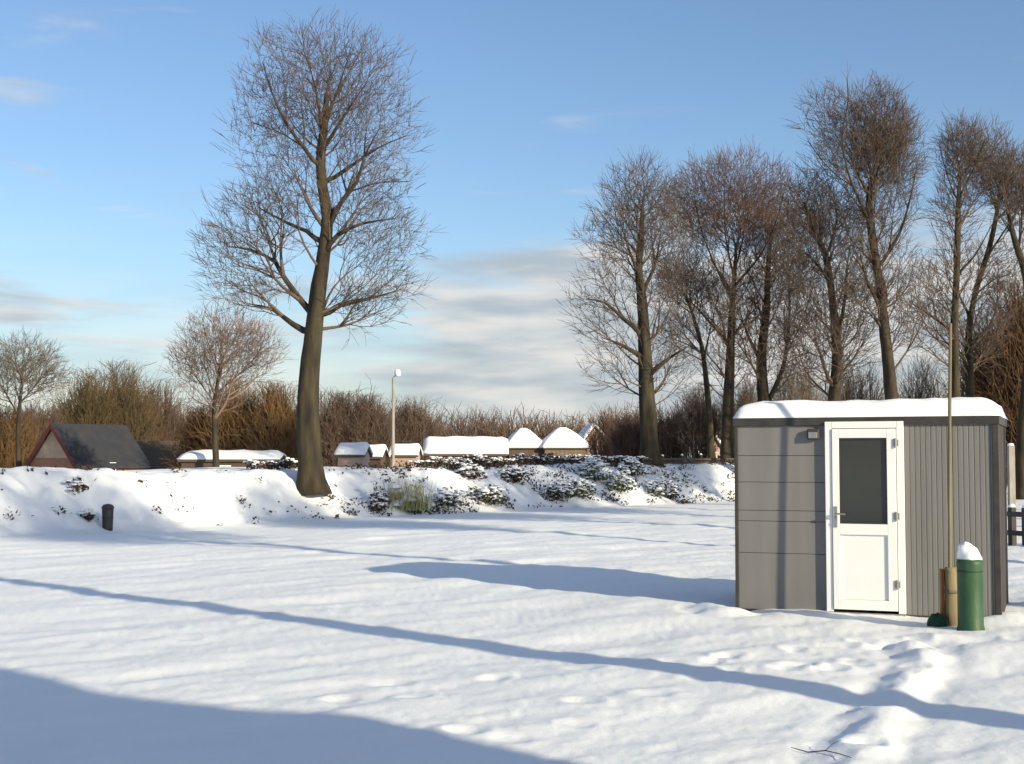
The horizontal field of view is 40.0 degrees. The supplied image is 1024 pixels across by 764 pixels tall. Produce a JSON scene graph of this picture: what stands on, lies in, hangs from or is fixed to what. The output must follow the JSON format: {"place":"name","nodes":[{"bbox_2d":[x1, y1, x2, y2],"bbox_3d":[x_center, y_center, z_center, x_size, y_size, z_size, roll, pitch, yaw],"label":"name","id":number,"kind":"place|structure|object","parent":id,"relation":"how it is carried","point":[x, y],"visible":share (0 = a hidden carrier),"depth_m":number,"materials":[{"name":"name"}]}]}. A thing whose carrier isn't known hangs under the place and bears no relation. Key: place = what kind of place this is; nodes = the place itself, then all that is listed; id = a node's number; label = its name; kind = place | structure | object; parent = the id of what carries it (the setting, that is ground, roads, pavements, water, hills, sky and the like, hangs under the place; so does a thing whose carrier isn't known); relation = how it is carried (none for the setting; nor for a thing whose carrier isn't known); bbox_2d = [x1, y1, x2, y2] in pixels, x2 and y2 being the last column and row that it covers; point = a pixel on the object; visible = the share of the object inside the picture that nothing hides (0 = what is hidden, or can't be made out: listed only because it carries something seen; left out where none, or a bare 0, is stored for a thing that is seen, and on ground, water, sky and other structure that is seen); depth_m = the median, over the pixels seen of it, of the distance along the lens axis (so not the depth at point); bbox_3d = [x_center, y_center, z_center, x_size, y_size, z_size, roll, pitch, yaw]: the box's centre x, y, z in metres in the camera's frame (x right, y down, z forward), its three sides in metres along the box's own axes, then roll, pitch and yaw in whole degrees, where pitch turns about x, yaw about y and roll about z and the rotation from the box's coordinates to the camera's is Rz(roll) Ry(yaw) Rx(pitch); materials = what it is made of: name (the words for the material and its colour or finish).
{"place":"outdoors","nodes":[
{"label":"outdoors","id":0,"kind":"place"},
{"bbox_2d":[0,463,1023,763],"bbox_3d":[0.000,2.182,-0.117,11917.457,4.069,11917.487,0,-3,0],"label":"snow ground","id":1,"kind":"structure","parent":0,"point":[214,625],"depth_m":13.21,"materials":[{"name":"white snow"}]},
{"bbox_2d":[0,405,49,467],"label":"bare bush","id":2,"kind":"object","parent":1,"relation":"on","point":[7,445],"visible":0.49,"depth_m":95.00,"materials":[{"name":"brown plant"}]},
{"bbox_2d":[0,327,76,466],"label":"bare tree","id":3,"kind":"object","parent":1,"relation":"on","point":[23,369],"visible":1,"depth_m":91.91,"materials":[{"name":"brown plant"}]},
{"bbox_2d":[3,398,84,461],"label":"bare bush","id":4,"kind":"object","parent":1,"relation":"on","point":[47,418],"visible":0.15,"depth_m":99.44,"materials":[{"name":"brown plant"}]},
{"bbox_2d":[64,476,88,494],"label":"shrub","id":5,"kind":"object","parent":1,"relation":"on","point":[77,480],"visible":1,"depth_m":33.71,"materials":[{"name":"green plant"}]},
{"bbox_2d":[30,367,131,427],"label":"bare bush","id":6,"kind":"object","parent":1,"relation":"on","point":[81,408],"visible":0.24,"depth_m":103.03,"materials":[{"name":"brown plant"}]},
{"bbox_2d":[24,423,151,470],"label":"brick house","id":7,"kind":"structure","parent":1,"relation":"on","point":[113,447],"depth_m":86.45,"materials":[{"name":"stone"}]},
{"bbox_2d":[78,509,98,521],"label":"shrub","id":8,"kind":"object","parent":1,"relation":"on","point":[90,515],"visible":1,"depth_m":32.97,"materials":[{"name":"green plant"}]},
{"bbox_2d":[101,504,113,530],"bbox_3d":[-9.441,3.183,32.877,0.290,0.675,0.290,0,-3,0],"label":"litter bin","id":9,"kind":"object","parent":1,"relation":"on","point":[107,515],"visible":0.94,"depth_m":32.77,"materials":[{"name":"metal"}]},
{"bbox_2d":[72,356,172,440],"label":"bare bush","id":10,"kind":"object","parent":1,"relation":"on","point":[140,429],"visible":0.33,"depth_m":105.29,"materials":[{"name":"brown plant"}]},
{"bbox_2d":[136,441,182,469],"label":"barn","id":11,"kind":"structure","parent":1,"relation":"on","point":[153,452],"depth_m":92.94,"materials":[{"name":"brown tile"}]},
{"bbox_2d":[128,376,208,440],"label":"bare bush","id":12,"kind":"object","parent":1,"relation":"on","point":[172,423],"visible":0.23,"depth_m":109.39,"materials":[{"name":"brown plant"}]},
{"bbox_2d":[160,404,211,468],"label":"bare bush","id":13,"kind":"object","parent":1,"relation":"on","point":[187,439],"visible":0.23,"depth_m":87.30,"materials":[{"name":"brown plant"}]},
{"bbox_2d":[158,295,298,466],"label":"bare tree","id":14,"kind":"object","parent":1,"relation":"on","point":[222,339],"visible":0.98,"depth_m":71.86,"materials":[{"name":"brown plant"}]},
{"bbox_2d":[177,449,286,467],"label":"garden shed","id":15,"kind":"structure","parent":1,"relation":"on","point":[203,458],"depth_m":72.91,"materials":[{"name":"white tile"}]},
{"bbox_2d":[177,375,294,450],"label":"bare bush","id":16,"kind":"object","parent":1,"relation":"on","point":[227,420],"visible":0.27,"depth_m":85.02,"materials":[{"name":"brown plant"}]},
{"bbox_2d":[243,457,297,469],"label":"hedge","id":17,"kind":"object","parent":1,"relation":"on","point":[269,464],"visible":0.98,"depth_m":41.09,"materials":[{"name":"green plant"}]},
{"bbox_2d":[228,380,322,466],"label":"bare bush","id":18,"kind":"object","parent":1,"relation":"on","point":[276,430],"visible":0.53,"depth_m":83.16,"materials":[{"name":"brown plant"}]},
{"bbox_2d":[184,7,443,495],"bbox_3d":[-5.626,-3.835,40.535,7.576,14.211,5.206,0,-3,0],"label":"lone tree","id":19,"kind":"object","parent":1,"relation":"on","point":[311,479],"visible":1,"depth_m":40.41,"materials":[{"name":"brown plant"}]},
{"bbox_2d":[319,390,367,466],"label":"bare bush","id":20,"kind":"object","parent":1,"relation":"on","point":[332,437],"visible":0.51,"depth_m":110.87,"materials":[{"name":"brown plant"}]},
{"bbox_2d":[334,442,372,466],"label":"garden shed","id":21,"kind":"structure","parent":1,"relation":"on","point":[360,453],"depth_m":82.90,"materials":[{"name":"brown tile"}]},
{"bbox_2d":[0,458,734,525],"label":"ground cover","id":22,"kind":"object","parent":1,"relation":"on","point":[548,463],"visible":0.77,"depth_m":45.43,"materials":[{"name":"green plant"}]},
{"bbox_2d":[0,377,736,466],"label":"wood","id":23,"kind":"object","parent":1,"relation":"on","point":[488,427],"visible":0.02,"depth_m":164.04,"materials":[{"name":"brown plant"}]},
{"bbox_2d":[323,392,413,465],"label":"bare bush","id":24,"kind":"object","parent":1,"relation":"on","point":[376,429],"visible":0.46,"depth_m":111.05,"materials":[{"name":"brown plant"}]},
{"bbox_2d":[365,480,390,511],"bbox_3d":[-3.881,3.331,40.851,0.762,0.956,0.771,0,-3,0],"label":"shrub","id":25,"kind":"object","parent":1,"relation":"on","point":[375,501],"visible":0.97,"depth_m":40.79,"materials":[{"name":"green plant"}]},
{"bbox_2d":[370,444,389,466],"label":"garden shed","id":26,"kind":"structure","parent":1,"relation":"on","point":[381,454],"depth_m":91.20,"materials":[{"name":"brown tile"}]},
{"bbox_2d":[391,369,400,466],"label":"street lamp","id":27,"kind":"object","parent":1,"relation":"on","point":[397,372],"visible":0.74,"depth_m":91.93,"materials":[{"name":"grey metal"}]},
{"bbox_2d":[389,443,422,466],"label":"garden shed","id":28,"kind":"structure","parent":1,"relation":"on","point":[404,453],"depth_m":94.77,"materials":[{"name":"brown tile"}]},
{"bbox_2d":[373,478,446,510],"bbox_3d":[-3.118,3.318,41.695,2.249,0.957,1.983,-3,-4,41],"label":"grass tuft","id":29,"kind":"object","parent":1,"relation":"on","point":[409,499],"visible":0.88,"depth_m":41.51,"materials":[{"name":"green plant"}]},
{"bbox_2d":[376,394,451,466],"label":"bare bush","id":30,"kind":"object","parent":1,"relation":"on","point":[418,433],"visible":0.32,"depth_m":115.14,"materials":[{"name":"brown plant"}]},
{"bbox_2d":[432,489,468,505],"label":"shrub","id":31,"kind":"object","parent":1,"relation":"on","point":[451,498],"visible":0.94,"depth_m":42.99,"materials":[{"name":"green plant"}]},
{"bbox_2d":[423,436,508,464],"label":"garden shed","id":32,"kind":"structure","parent":1,"relation":"on","point":[455,446],"depth_m":98.40,"materials":[{"name":"white tile"}]},
{"bbox_2d":[455,459,487,479],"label":"shrub","id":33,"kind":"object","parent":1,"relation":"on","point":[473,468],"visible":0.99,"depth_m":45.50,"materials":[{"name":"green plant"}]},
{"bbox_2d":[408,453,554,469],"bbox_3d":[-0.981,2.768,49.005,1.393,0.725,6.899,-2,-4,38],"label":"hedge","id":34,"kind":"object","parent":1,"relation":"on","point":[443,462],"visible":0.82,"depth_m":48.40,"materials":[{"name":"green plant"}]},
{"bbox_2d":[466,483,510,504],"bbox_3d":[-0.774,3.543,44.470,1.492,0.707,1.510,0,-3,0],"label":"shrub","id":35,"kind":"object","parent":1,"relation":"on","point":[486,493],"visible":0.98,"depth_m":44.23,"materials":[{"name":"green plant"}]},
{"bbox_2d":[499,464,534,482],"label":"shrub","id":36,"kind":"object","parent":1,"relation":"on","point":[515,475],"visible":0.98,"depth_m":46.83,"materials":[{"name":"green plant"}]},
{"bbox_2d":[506,428,543,458],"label":"garden shed","id":37,"kind":"structure","parent":1,"relation":"on","point":[525,441],"depth_m":100.78,"materials":[{"name":"brown tile"}]},
{"bbox_2d":[536,481,574,500],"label":"shrub","id":38,"kind":"object","parent":1,"relation":"on","point":[562,488],"visible":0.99,"depth_m":46.89,"materials":[{"name":"green plant"}]},
{"bbox_2d":[542,427,588,460],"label":"garden shed","id":39,"kind":"structure","parent":1,"relation":"on","point":[564,440],"depth_m":100.66,"materials":[{"name":"brown tile"}]},
{"bbox_2d":[564,478,595,497],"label":"shrub","id":40,"kind":"object","parent":1,"relation":"on","point":[581,490],"visible":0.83,"depth_m":47.61,"materials":[{"name":"green plant"}]},
{"bbox_2d":[578,423,603,455],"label":"garden shed","id":41,"kind":"structure","parent":1,"relation":"on","point":[584,432],"depth_m":111.18,"materials":[{"name":"brown tile"}]},
{"bbox_2d":[538,452,648,465],"bbox_3d":[3.255,3.022,54.088,1.841,0.662,6.403,-2,-4,39],"label":"hedge","id":42,"kind":"object","parent":1,"relation":"on","point":[574,458],"visible":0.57,"depth_m":53.33,"materials":[{"name":"green plant"}]},
{"bbox_2d":[575,456,613,480],"bbox_3d":[2.862,3.125,50.423,1.604,0.966,1.745,0,-3,0],"label":"shrub","id":43,"kind":"object","parent":1,"relation":"on","point":[593,465],"visible":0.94,"depth_m":50.19,"materials":[{"name":"green plant"}]},
{"bbox_2d":[575,406,632,462],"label":"bare bush","id":44,"kind":"object","parent":1,"relation":"on","point":[601,449],"visible":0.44,"depth_m":79.48,"materials":[{"name":"brown plant"}]},
{"bbox_2d":[599,470,636,492],"bbox_3d":[3.764,3.600,50.742,1.478,0.882,1.367,0,-3,0],"label":"shrub","id":45,"kind":"object","parent":1,"relation":"on","point":[620,483],"visible":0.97,"depth_m":50.55,"materials":[{"name":"green plant"}]},
{"bbox_2d":[597,401,639,462],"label":"bare bush","id":46,"kind":"object","parent":1,"relation":"on","point":[629,445],"visible":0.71,"depth_m":75.51,"materials":[{"name":"brown plant"}]},
{"bbox_2d":[615,457,645,475],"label":"shrub","id":47,"kind":"object","parent":1,"relation":"on","point":[634,466],"visible":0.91,"depth_m":53.15,"materials":[{"name":"green plant"}]},
{"bbox_2d":[557,146,707,466],"bbox_3d":[4.913,-3.123,57.098,6.354,13.200,4.114,0,-3,0],"label":"bare tree","id":48,"kind":"object","parent":1,"relation":"on","point":[649,445],"visible":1,"depth_m":57.03,"materials":[{"name":"brown plant"}]},
{"bbox_2d":[645,476,670,498],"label":"shrub","id":49,"kind":"object","parent":1,"relation":"on","point":[659,490],"visible":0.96,"depth_m":52.29,"materials":[{"name":"green plant"}]},
{"bbox_2d":[662,480,677,499],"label":"shrub","id":50,"kind":"object","parent":1,"relation":"on","point":[672,490],"visible":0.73,"depth_m":53.24,"materials":[{"name":"green plant"}]},
{"bbox_2d":[656,408,689,461],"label":"bare bush","id":51,"kind":"object","parent":1,"relation":"on","point":[669,444],"visible":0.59,"depth_m":73.49,"materials":[{"name":"brown plant"}]},
{"bbox_2d":[640,453,733,463],"bbox_3d":[7.521,3.382,58.892,0.149,0.820,7.702,-2,-4,39],"label":"rail fence","id":52,"kind":"object","parent":1,"relation":"on","point":[681,459],"visible":0.62,"depth_m":58.40,"materials":[{"name":"brown wood"}]},
{"bbox_2d":[659,378,721,460],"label":"bare bush","id":53,"kind":"object","parent":1,"relation":"on","point":[694,432],"visible":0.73,"depth_m":71.59,"materials":[{"name":"brown plant"}]},
{"bbox_2d":[671,435,720,460],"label":"garden shed","id":54,"kind":"structure","parent":1,"relation":"on","point":[717,450],"depth_m":89.33,"materials":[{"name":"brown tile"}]},
{"bbox_2d":[648,240,751,460],"bbox_3d":[8.195,-1.354,62.166,5.146,10.165,3.432,0,-3,0],"label":"bare tree","id":55,"kind":"object","parent":1,"relation":"on","point":[710,437],"visible":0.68,"depth_m":62.05,"materials":[{"name":"brown plant"}]},
{"bbox_2d":[648,135,812,460],"bbox_3d":[10.079,-3.665,64.356,8.118,15.094,6.399,0,-3,0],"label":"bare tree","id":56,"kind":"object","parent":1,"relation":"on","point":[727,436],"visible":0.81,"depth_m":63.90,"materials":[{"name":"brown plant"}]},
{"bbox_2d":[712,373,780,443],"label":"bare bush","id":57,"kind":"object","parent":1,"relation":"on","point":[749,397],"visible":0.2,"depth_m":69.80,"materials":[{"name":"brown plant"}]},
{"bbox_2d":[713,192,835,401],"bbox_3d":[12.222,-2.666,65.207,6.070,13.143,4.377,0,-3,0],"label":"bare tree","id":58,"kind":"object","parent":1,"relation":"on","point":[763,393],"visible":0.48,"depth_m":64.95,"materials":[{"name":"brown plant"}]},
{"bbox_2d":[767,357,844,400],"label":"bare bush","id":59,"kind":"object","parent":1,"relation":"on","point":[802,395],"visible":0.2,"depth_m":69.74,"materials":[{"name":"brown plant"}]},
{"bbox_2d":[791,740,850,757],"bbox_3d":[1.865,2.122,8.126,0.225,0.064,0.514,2,-3,-29],"label":"fallen twig","id":60,"kind":"object","parent":1,"relation":"on","point":[822,750],"visible":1,"depth_m":8.20,"materials":[{"name":"brown wood"}]},
{"bbox_2d":[760,158,907,400],"bbox_3d":[12.766,-2.107,56.295,6.172,13.874,4.204,0,-3,0],"label":"bare tree","id":61,"kind":"object","parent":1,"relation":"on","point":[836,321],"visible":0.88,"depth_m":56.03,"materials":[{"name":"brown plant"}]},
{"bbox_2d":[815,351,913,400],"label":"bare bush","id":62,"kind":"object","parent":1,"relation":"on","point":[859,395],"visible":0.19,"depth_m":71.67,"materials":[{"name":"brown plant"}]},
{"bbox_2d":[782,65,951,399],"bbox_3d":[13.975,-3.884,55.039,6.092,17.288,4.451,1,-3,-16],"label":"bare tree","id":63,"kind":"object","parent":1,"relation":"on","point":[874,143],"visible":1,"depth_m":55.13,"materials":[{"name":"brown plant"}]},
{"bbox_2d":[733,397,1008,617],"bbox_3d":[4.173,1.537,16.281,2.906,2.675,1.868,-1,-3,22],"label":"site hut","id":64,"kind":"object","parent":1,"relation":"on","point":[841,504],"visible":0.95,"depth_m":15.52,"materials":[{"name":"metal"}]},
{"bbox_2d":[832,428,899,611],"bbox_3d":[3.885,1.507,15.460,0.718,1.987,0.129,-1,-3,22],"label":"door","id":65,"kind":"structure","parent":64,"relation":"in","point":[864,469],"depth_m":15.48,"materials":[{"name":"white plastic"}]},
{"bbox_2d":[876,348,947,398],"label":"bare bush","id":66,"kind":"object","parent":1,"relation":"on","point":[928,391],"visible":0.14,"depth_m":71.65,"materials":[{"name":"brown plant"}]},
{"bbox_2d":[927,323,957,626],"bbox_3d":[4.436,1.093,14.409,0.430,3.401,0.228,0,-3,0],"label":"wooden pole","id":67,"kind":"object","parent":1,"relation":"on","point":[946,616],"visible":0.89,"depth_m":14.35,"materials":[{"name":"brown wood"}]},
{"bbox_2d":[887,103,1013,397],"bbox_3d":[17.480,-3.205,56.263,5.248,16.014,3.066,0,-3,0],"label":"bare tree","id":68,"kind":"object","parent":1,"relation":"on","point":[972,157],"visible":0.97,"depth_m":56.20,"materials":[{"name":"brown plant"}]},
{"bbox_2d":[916,308,1018,488],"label":"bare bush","id":69,"kind":"object","parent":1,"relation":"on","point":[979,385],"visible":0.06,"depth_m":67.49,"materials":[{"name":"brown plant"}]},
{"bbox_2d":[956,541,984,630],"bbox_3d":[4.559,2.079,14.009,0.270,0.987,0.270,-1,-3,14],"label":"green bollard","id":70,"kind":"object","parent":1,"relation":"on","point":[970,595],"visible":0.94,"depth_m":13.91,"materials":[{"name":"metal"}]},
{"bbox_2d":[920,113,1023,396],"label":"bare tree","id":71,"kind":"object","parent":1,"relation":"on","point":[968,345],"visible":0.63,"depth_m":58.14,"materials":[{"name":"brown plant"}]},
{"bbox_2d":[939,269,1023,475],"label":"bare bush","id":72,"kind":"object","parent":1,"relation":"on","point":[1013,365],"visible":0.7,"depth_m":65.59,"materials":[{"name":"brown twig"}]},
{"bbox_2d":[977,139,1023,499],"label":"bare tree","id":73,"kind":"object","parent":1,"relation":"on","point":[1019,464],"visible":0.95,"depth_m":56.20,"materials":[{"name":"brown plant"}]},
{"bbox_2d":[1007,443,1015,505],"bbox_3d":[18.025,3.479,50.836,0.240,2.550,0.228,0,-3,0],"label":"wooden post","id":74,"kind":"object","parent":1,"relation":"on","point":[1011,487],"visible":0.8,"depth_m":50.75,"materials":[{"name":"brown wood"}]},
{"bbox_2d":[1007,503,1023,545],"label":"rail fence","id":75,"kind":"object","parent":1,"relation":"on","point":[1013,533],"visible":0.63,"depth_m":27.92,"materials":[{"name":"brown wood"}]},
{"bbox_2d":[0,0,1023,431],"label":"sky","id":76,"kind":"structure","parent":0,"point":[108,108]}
]}

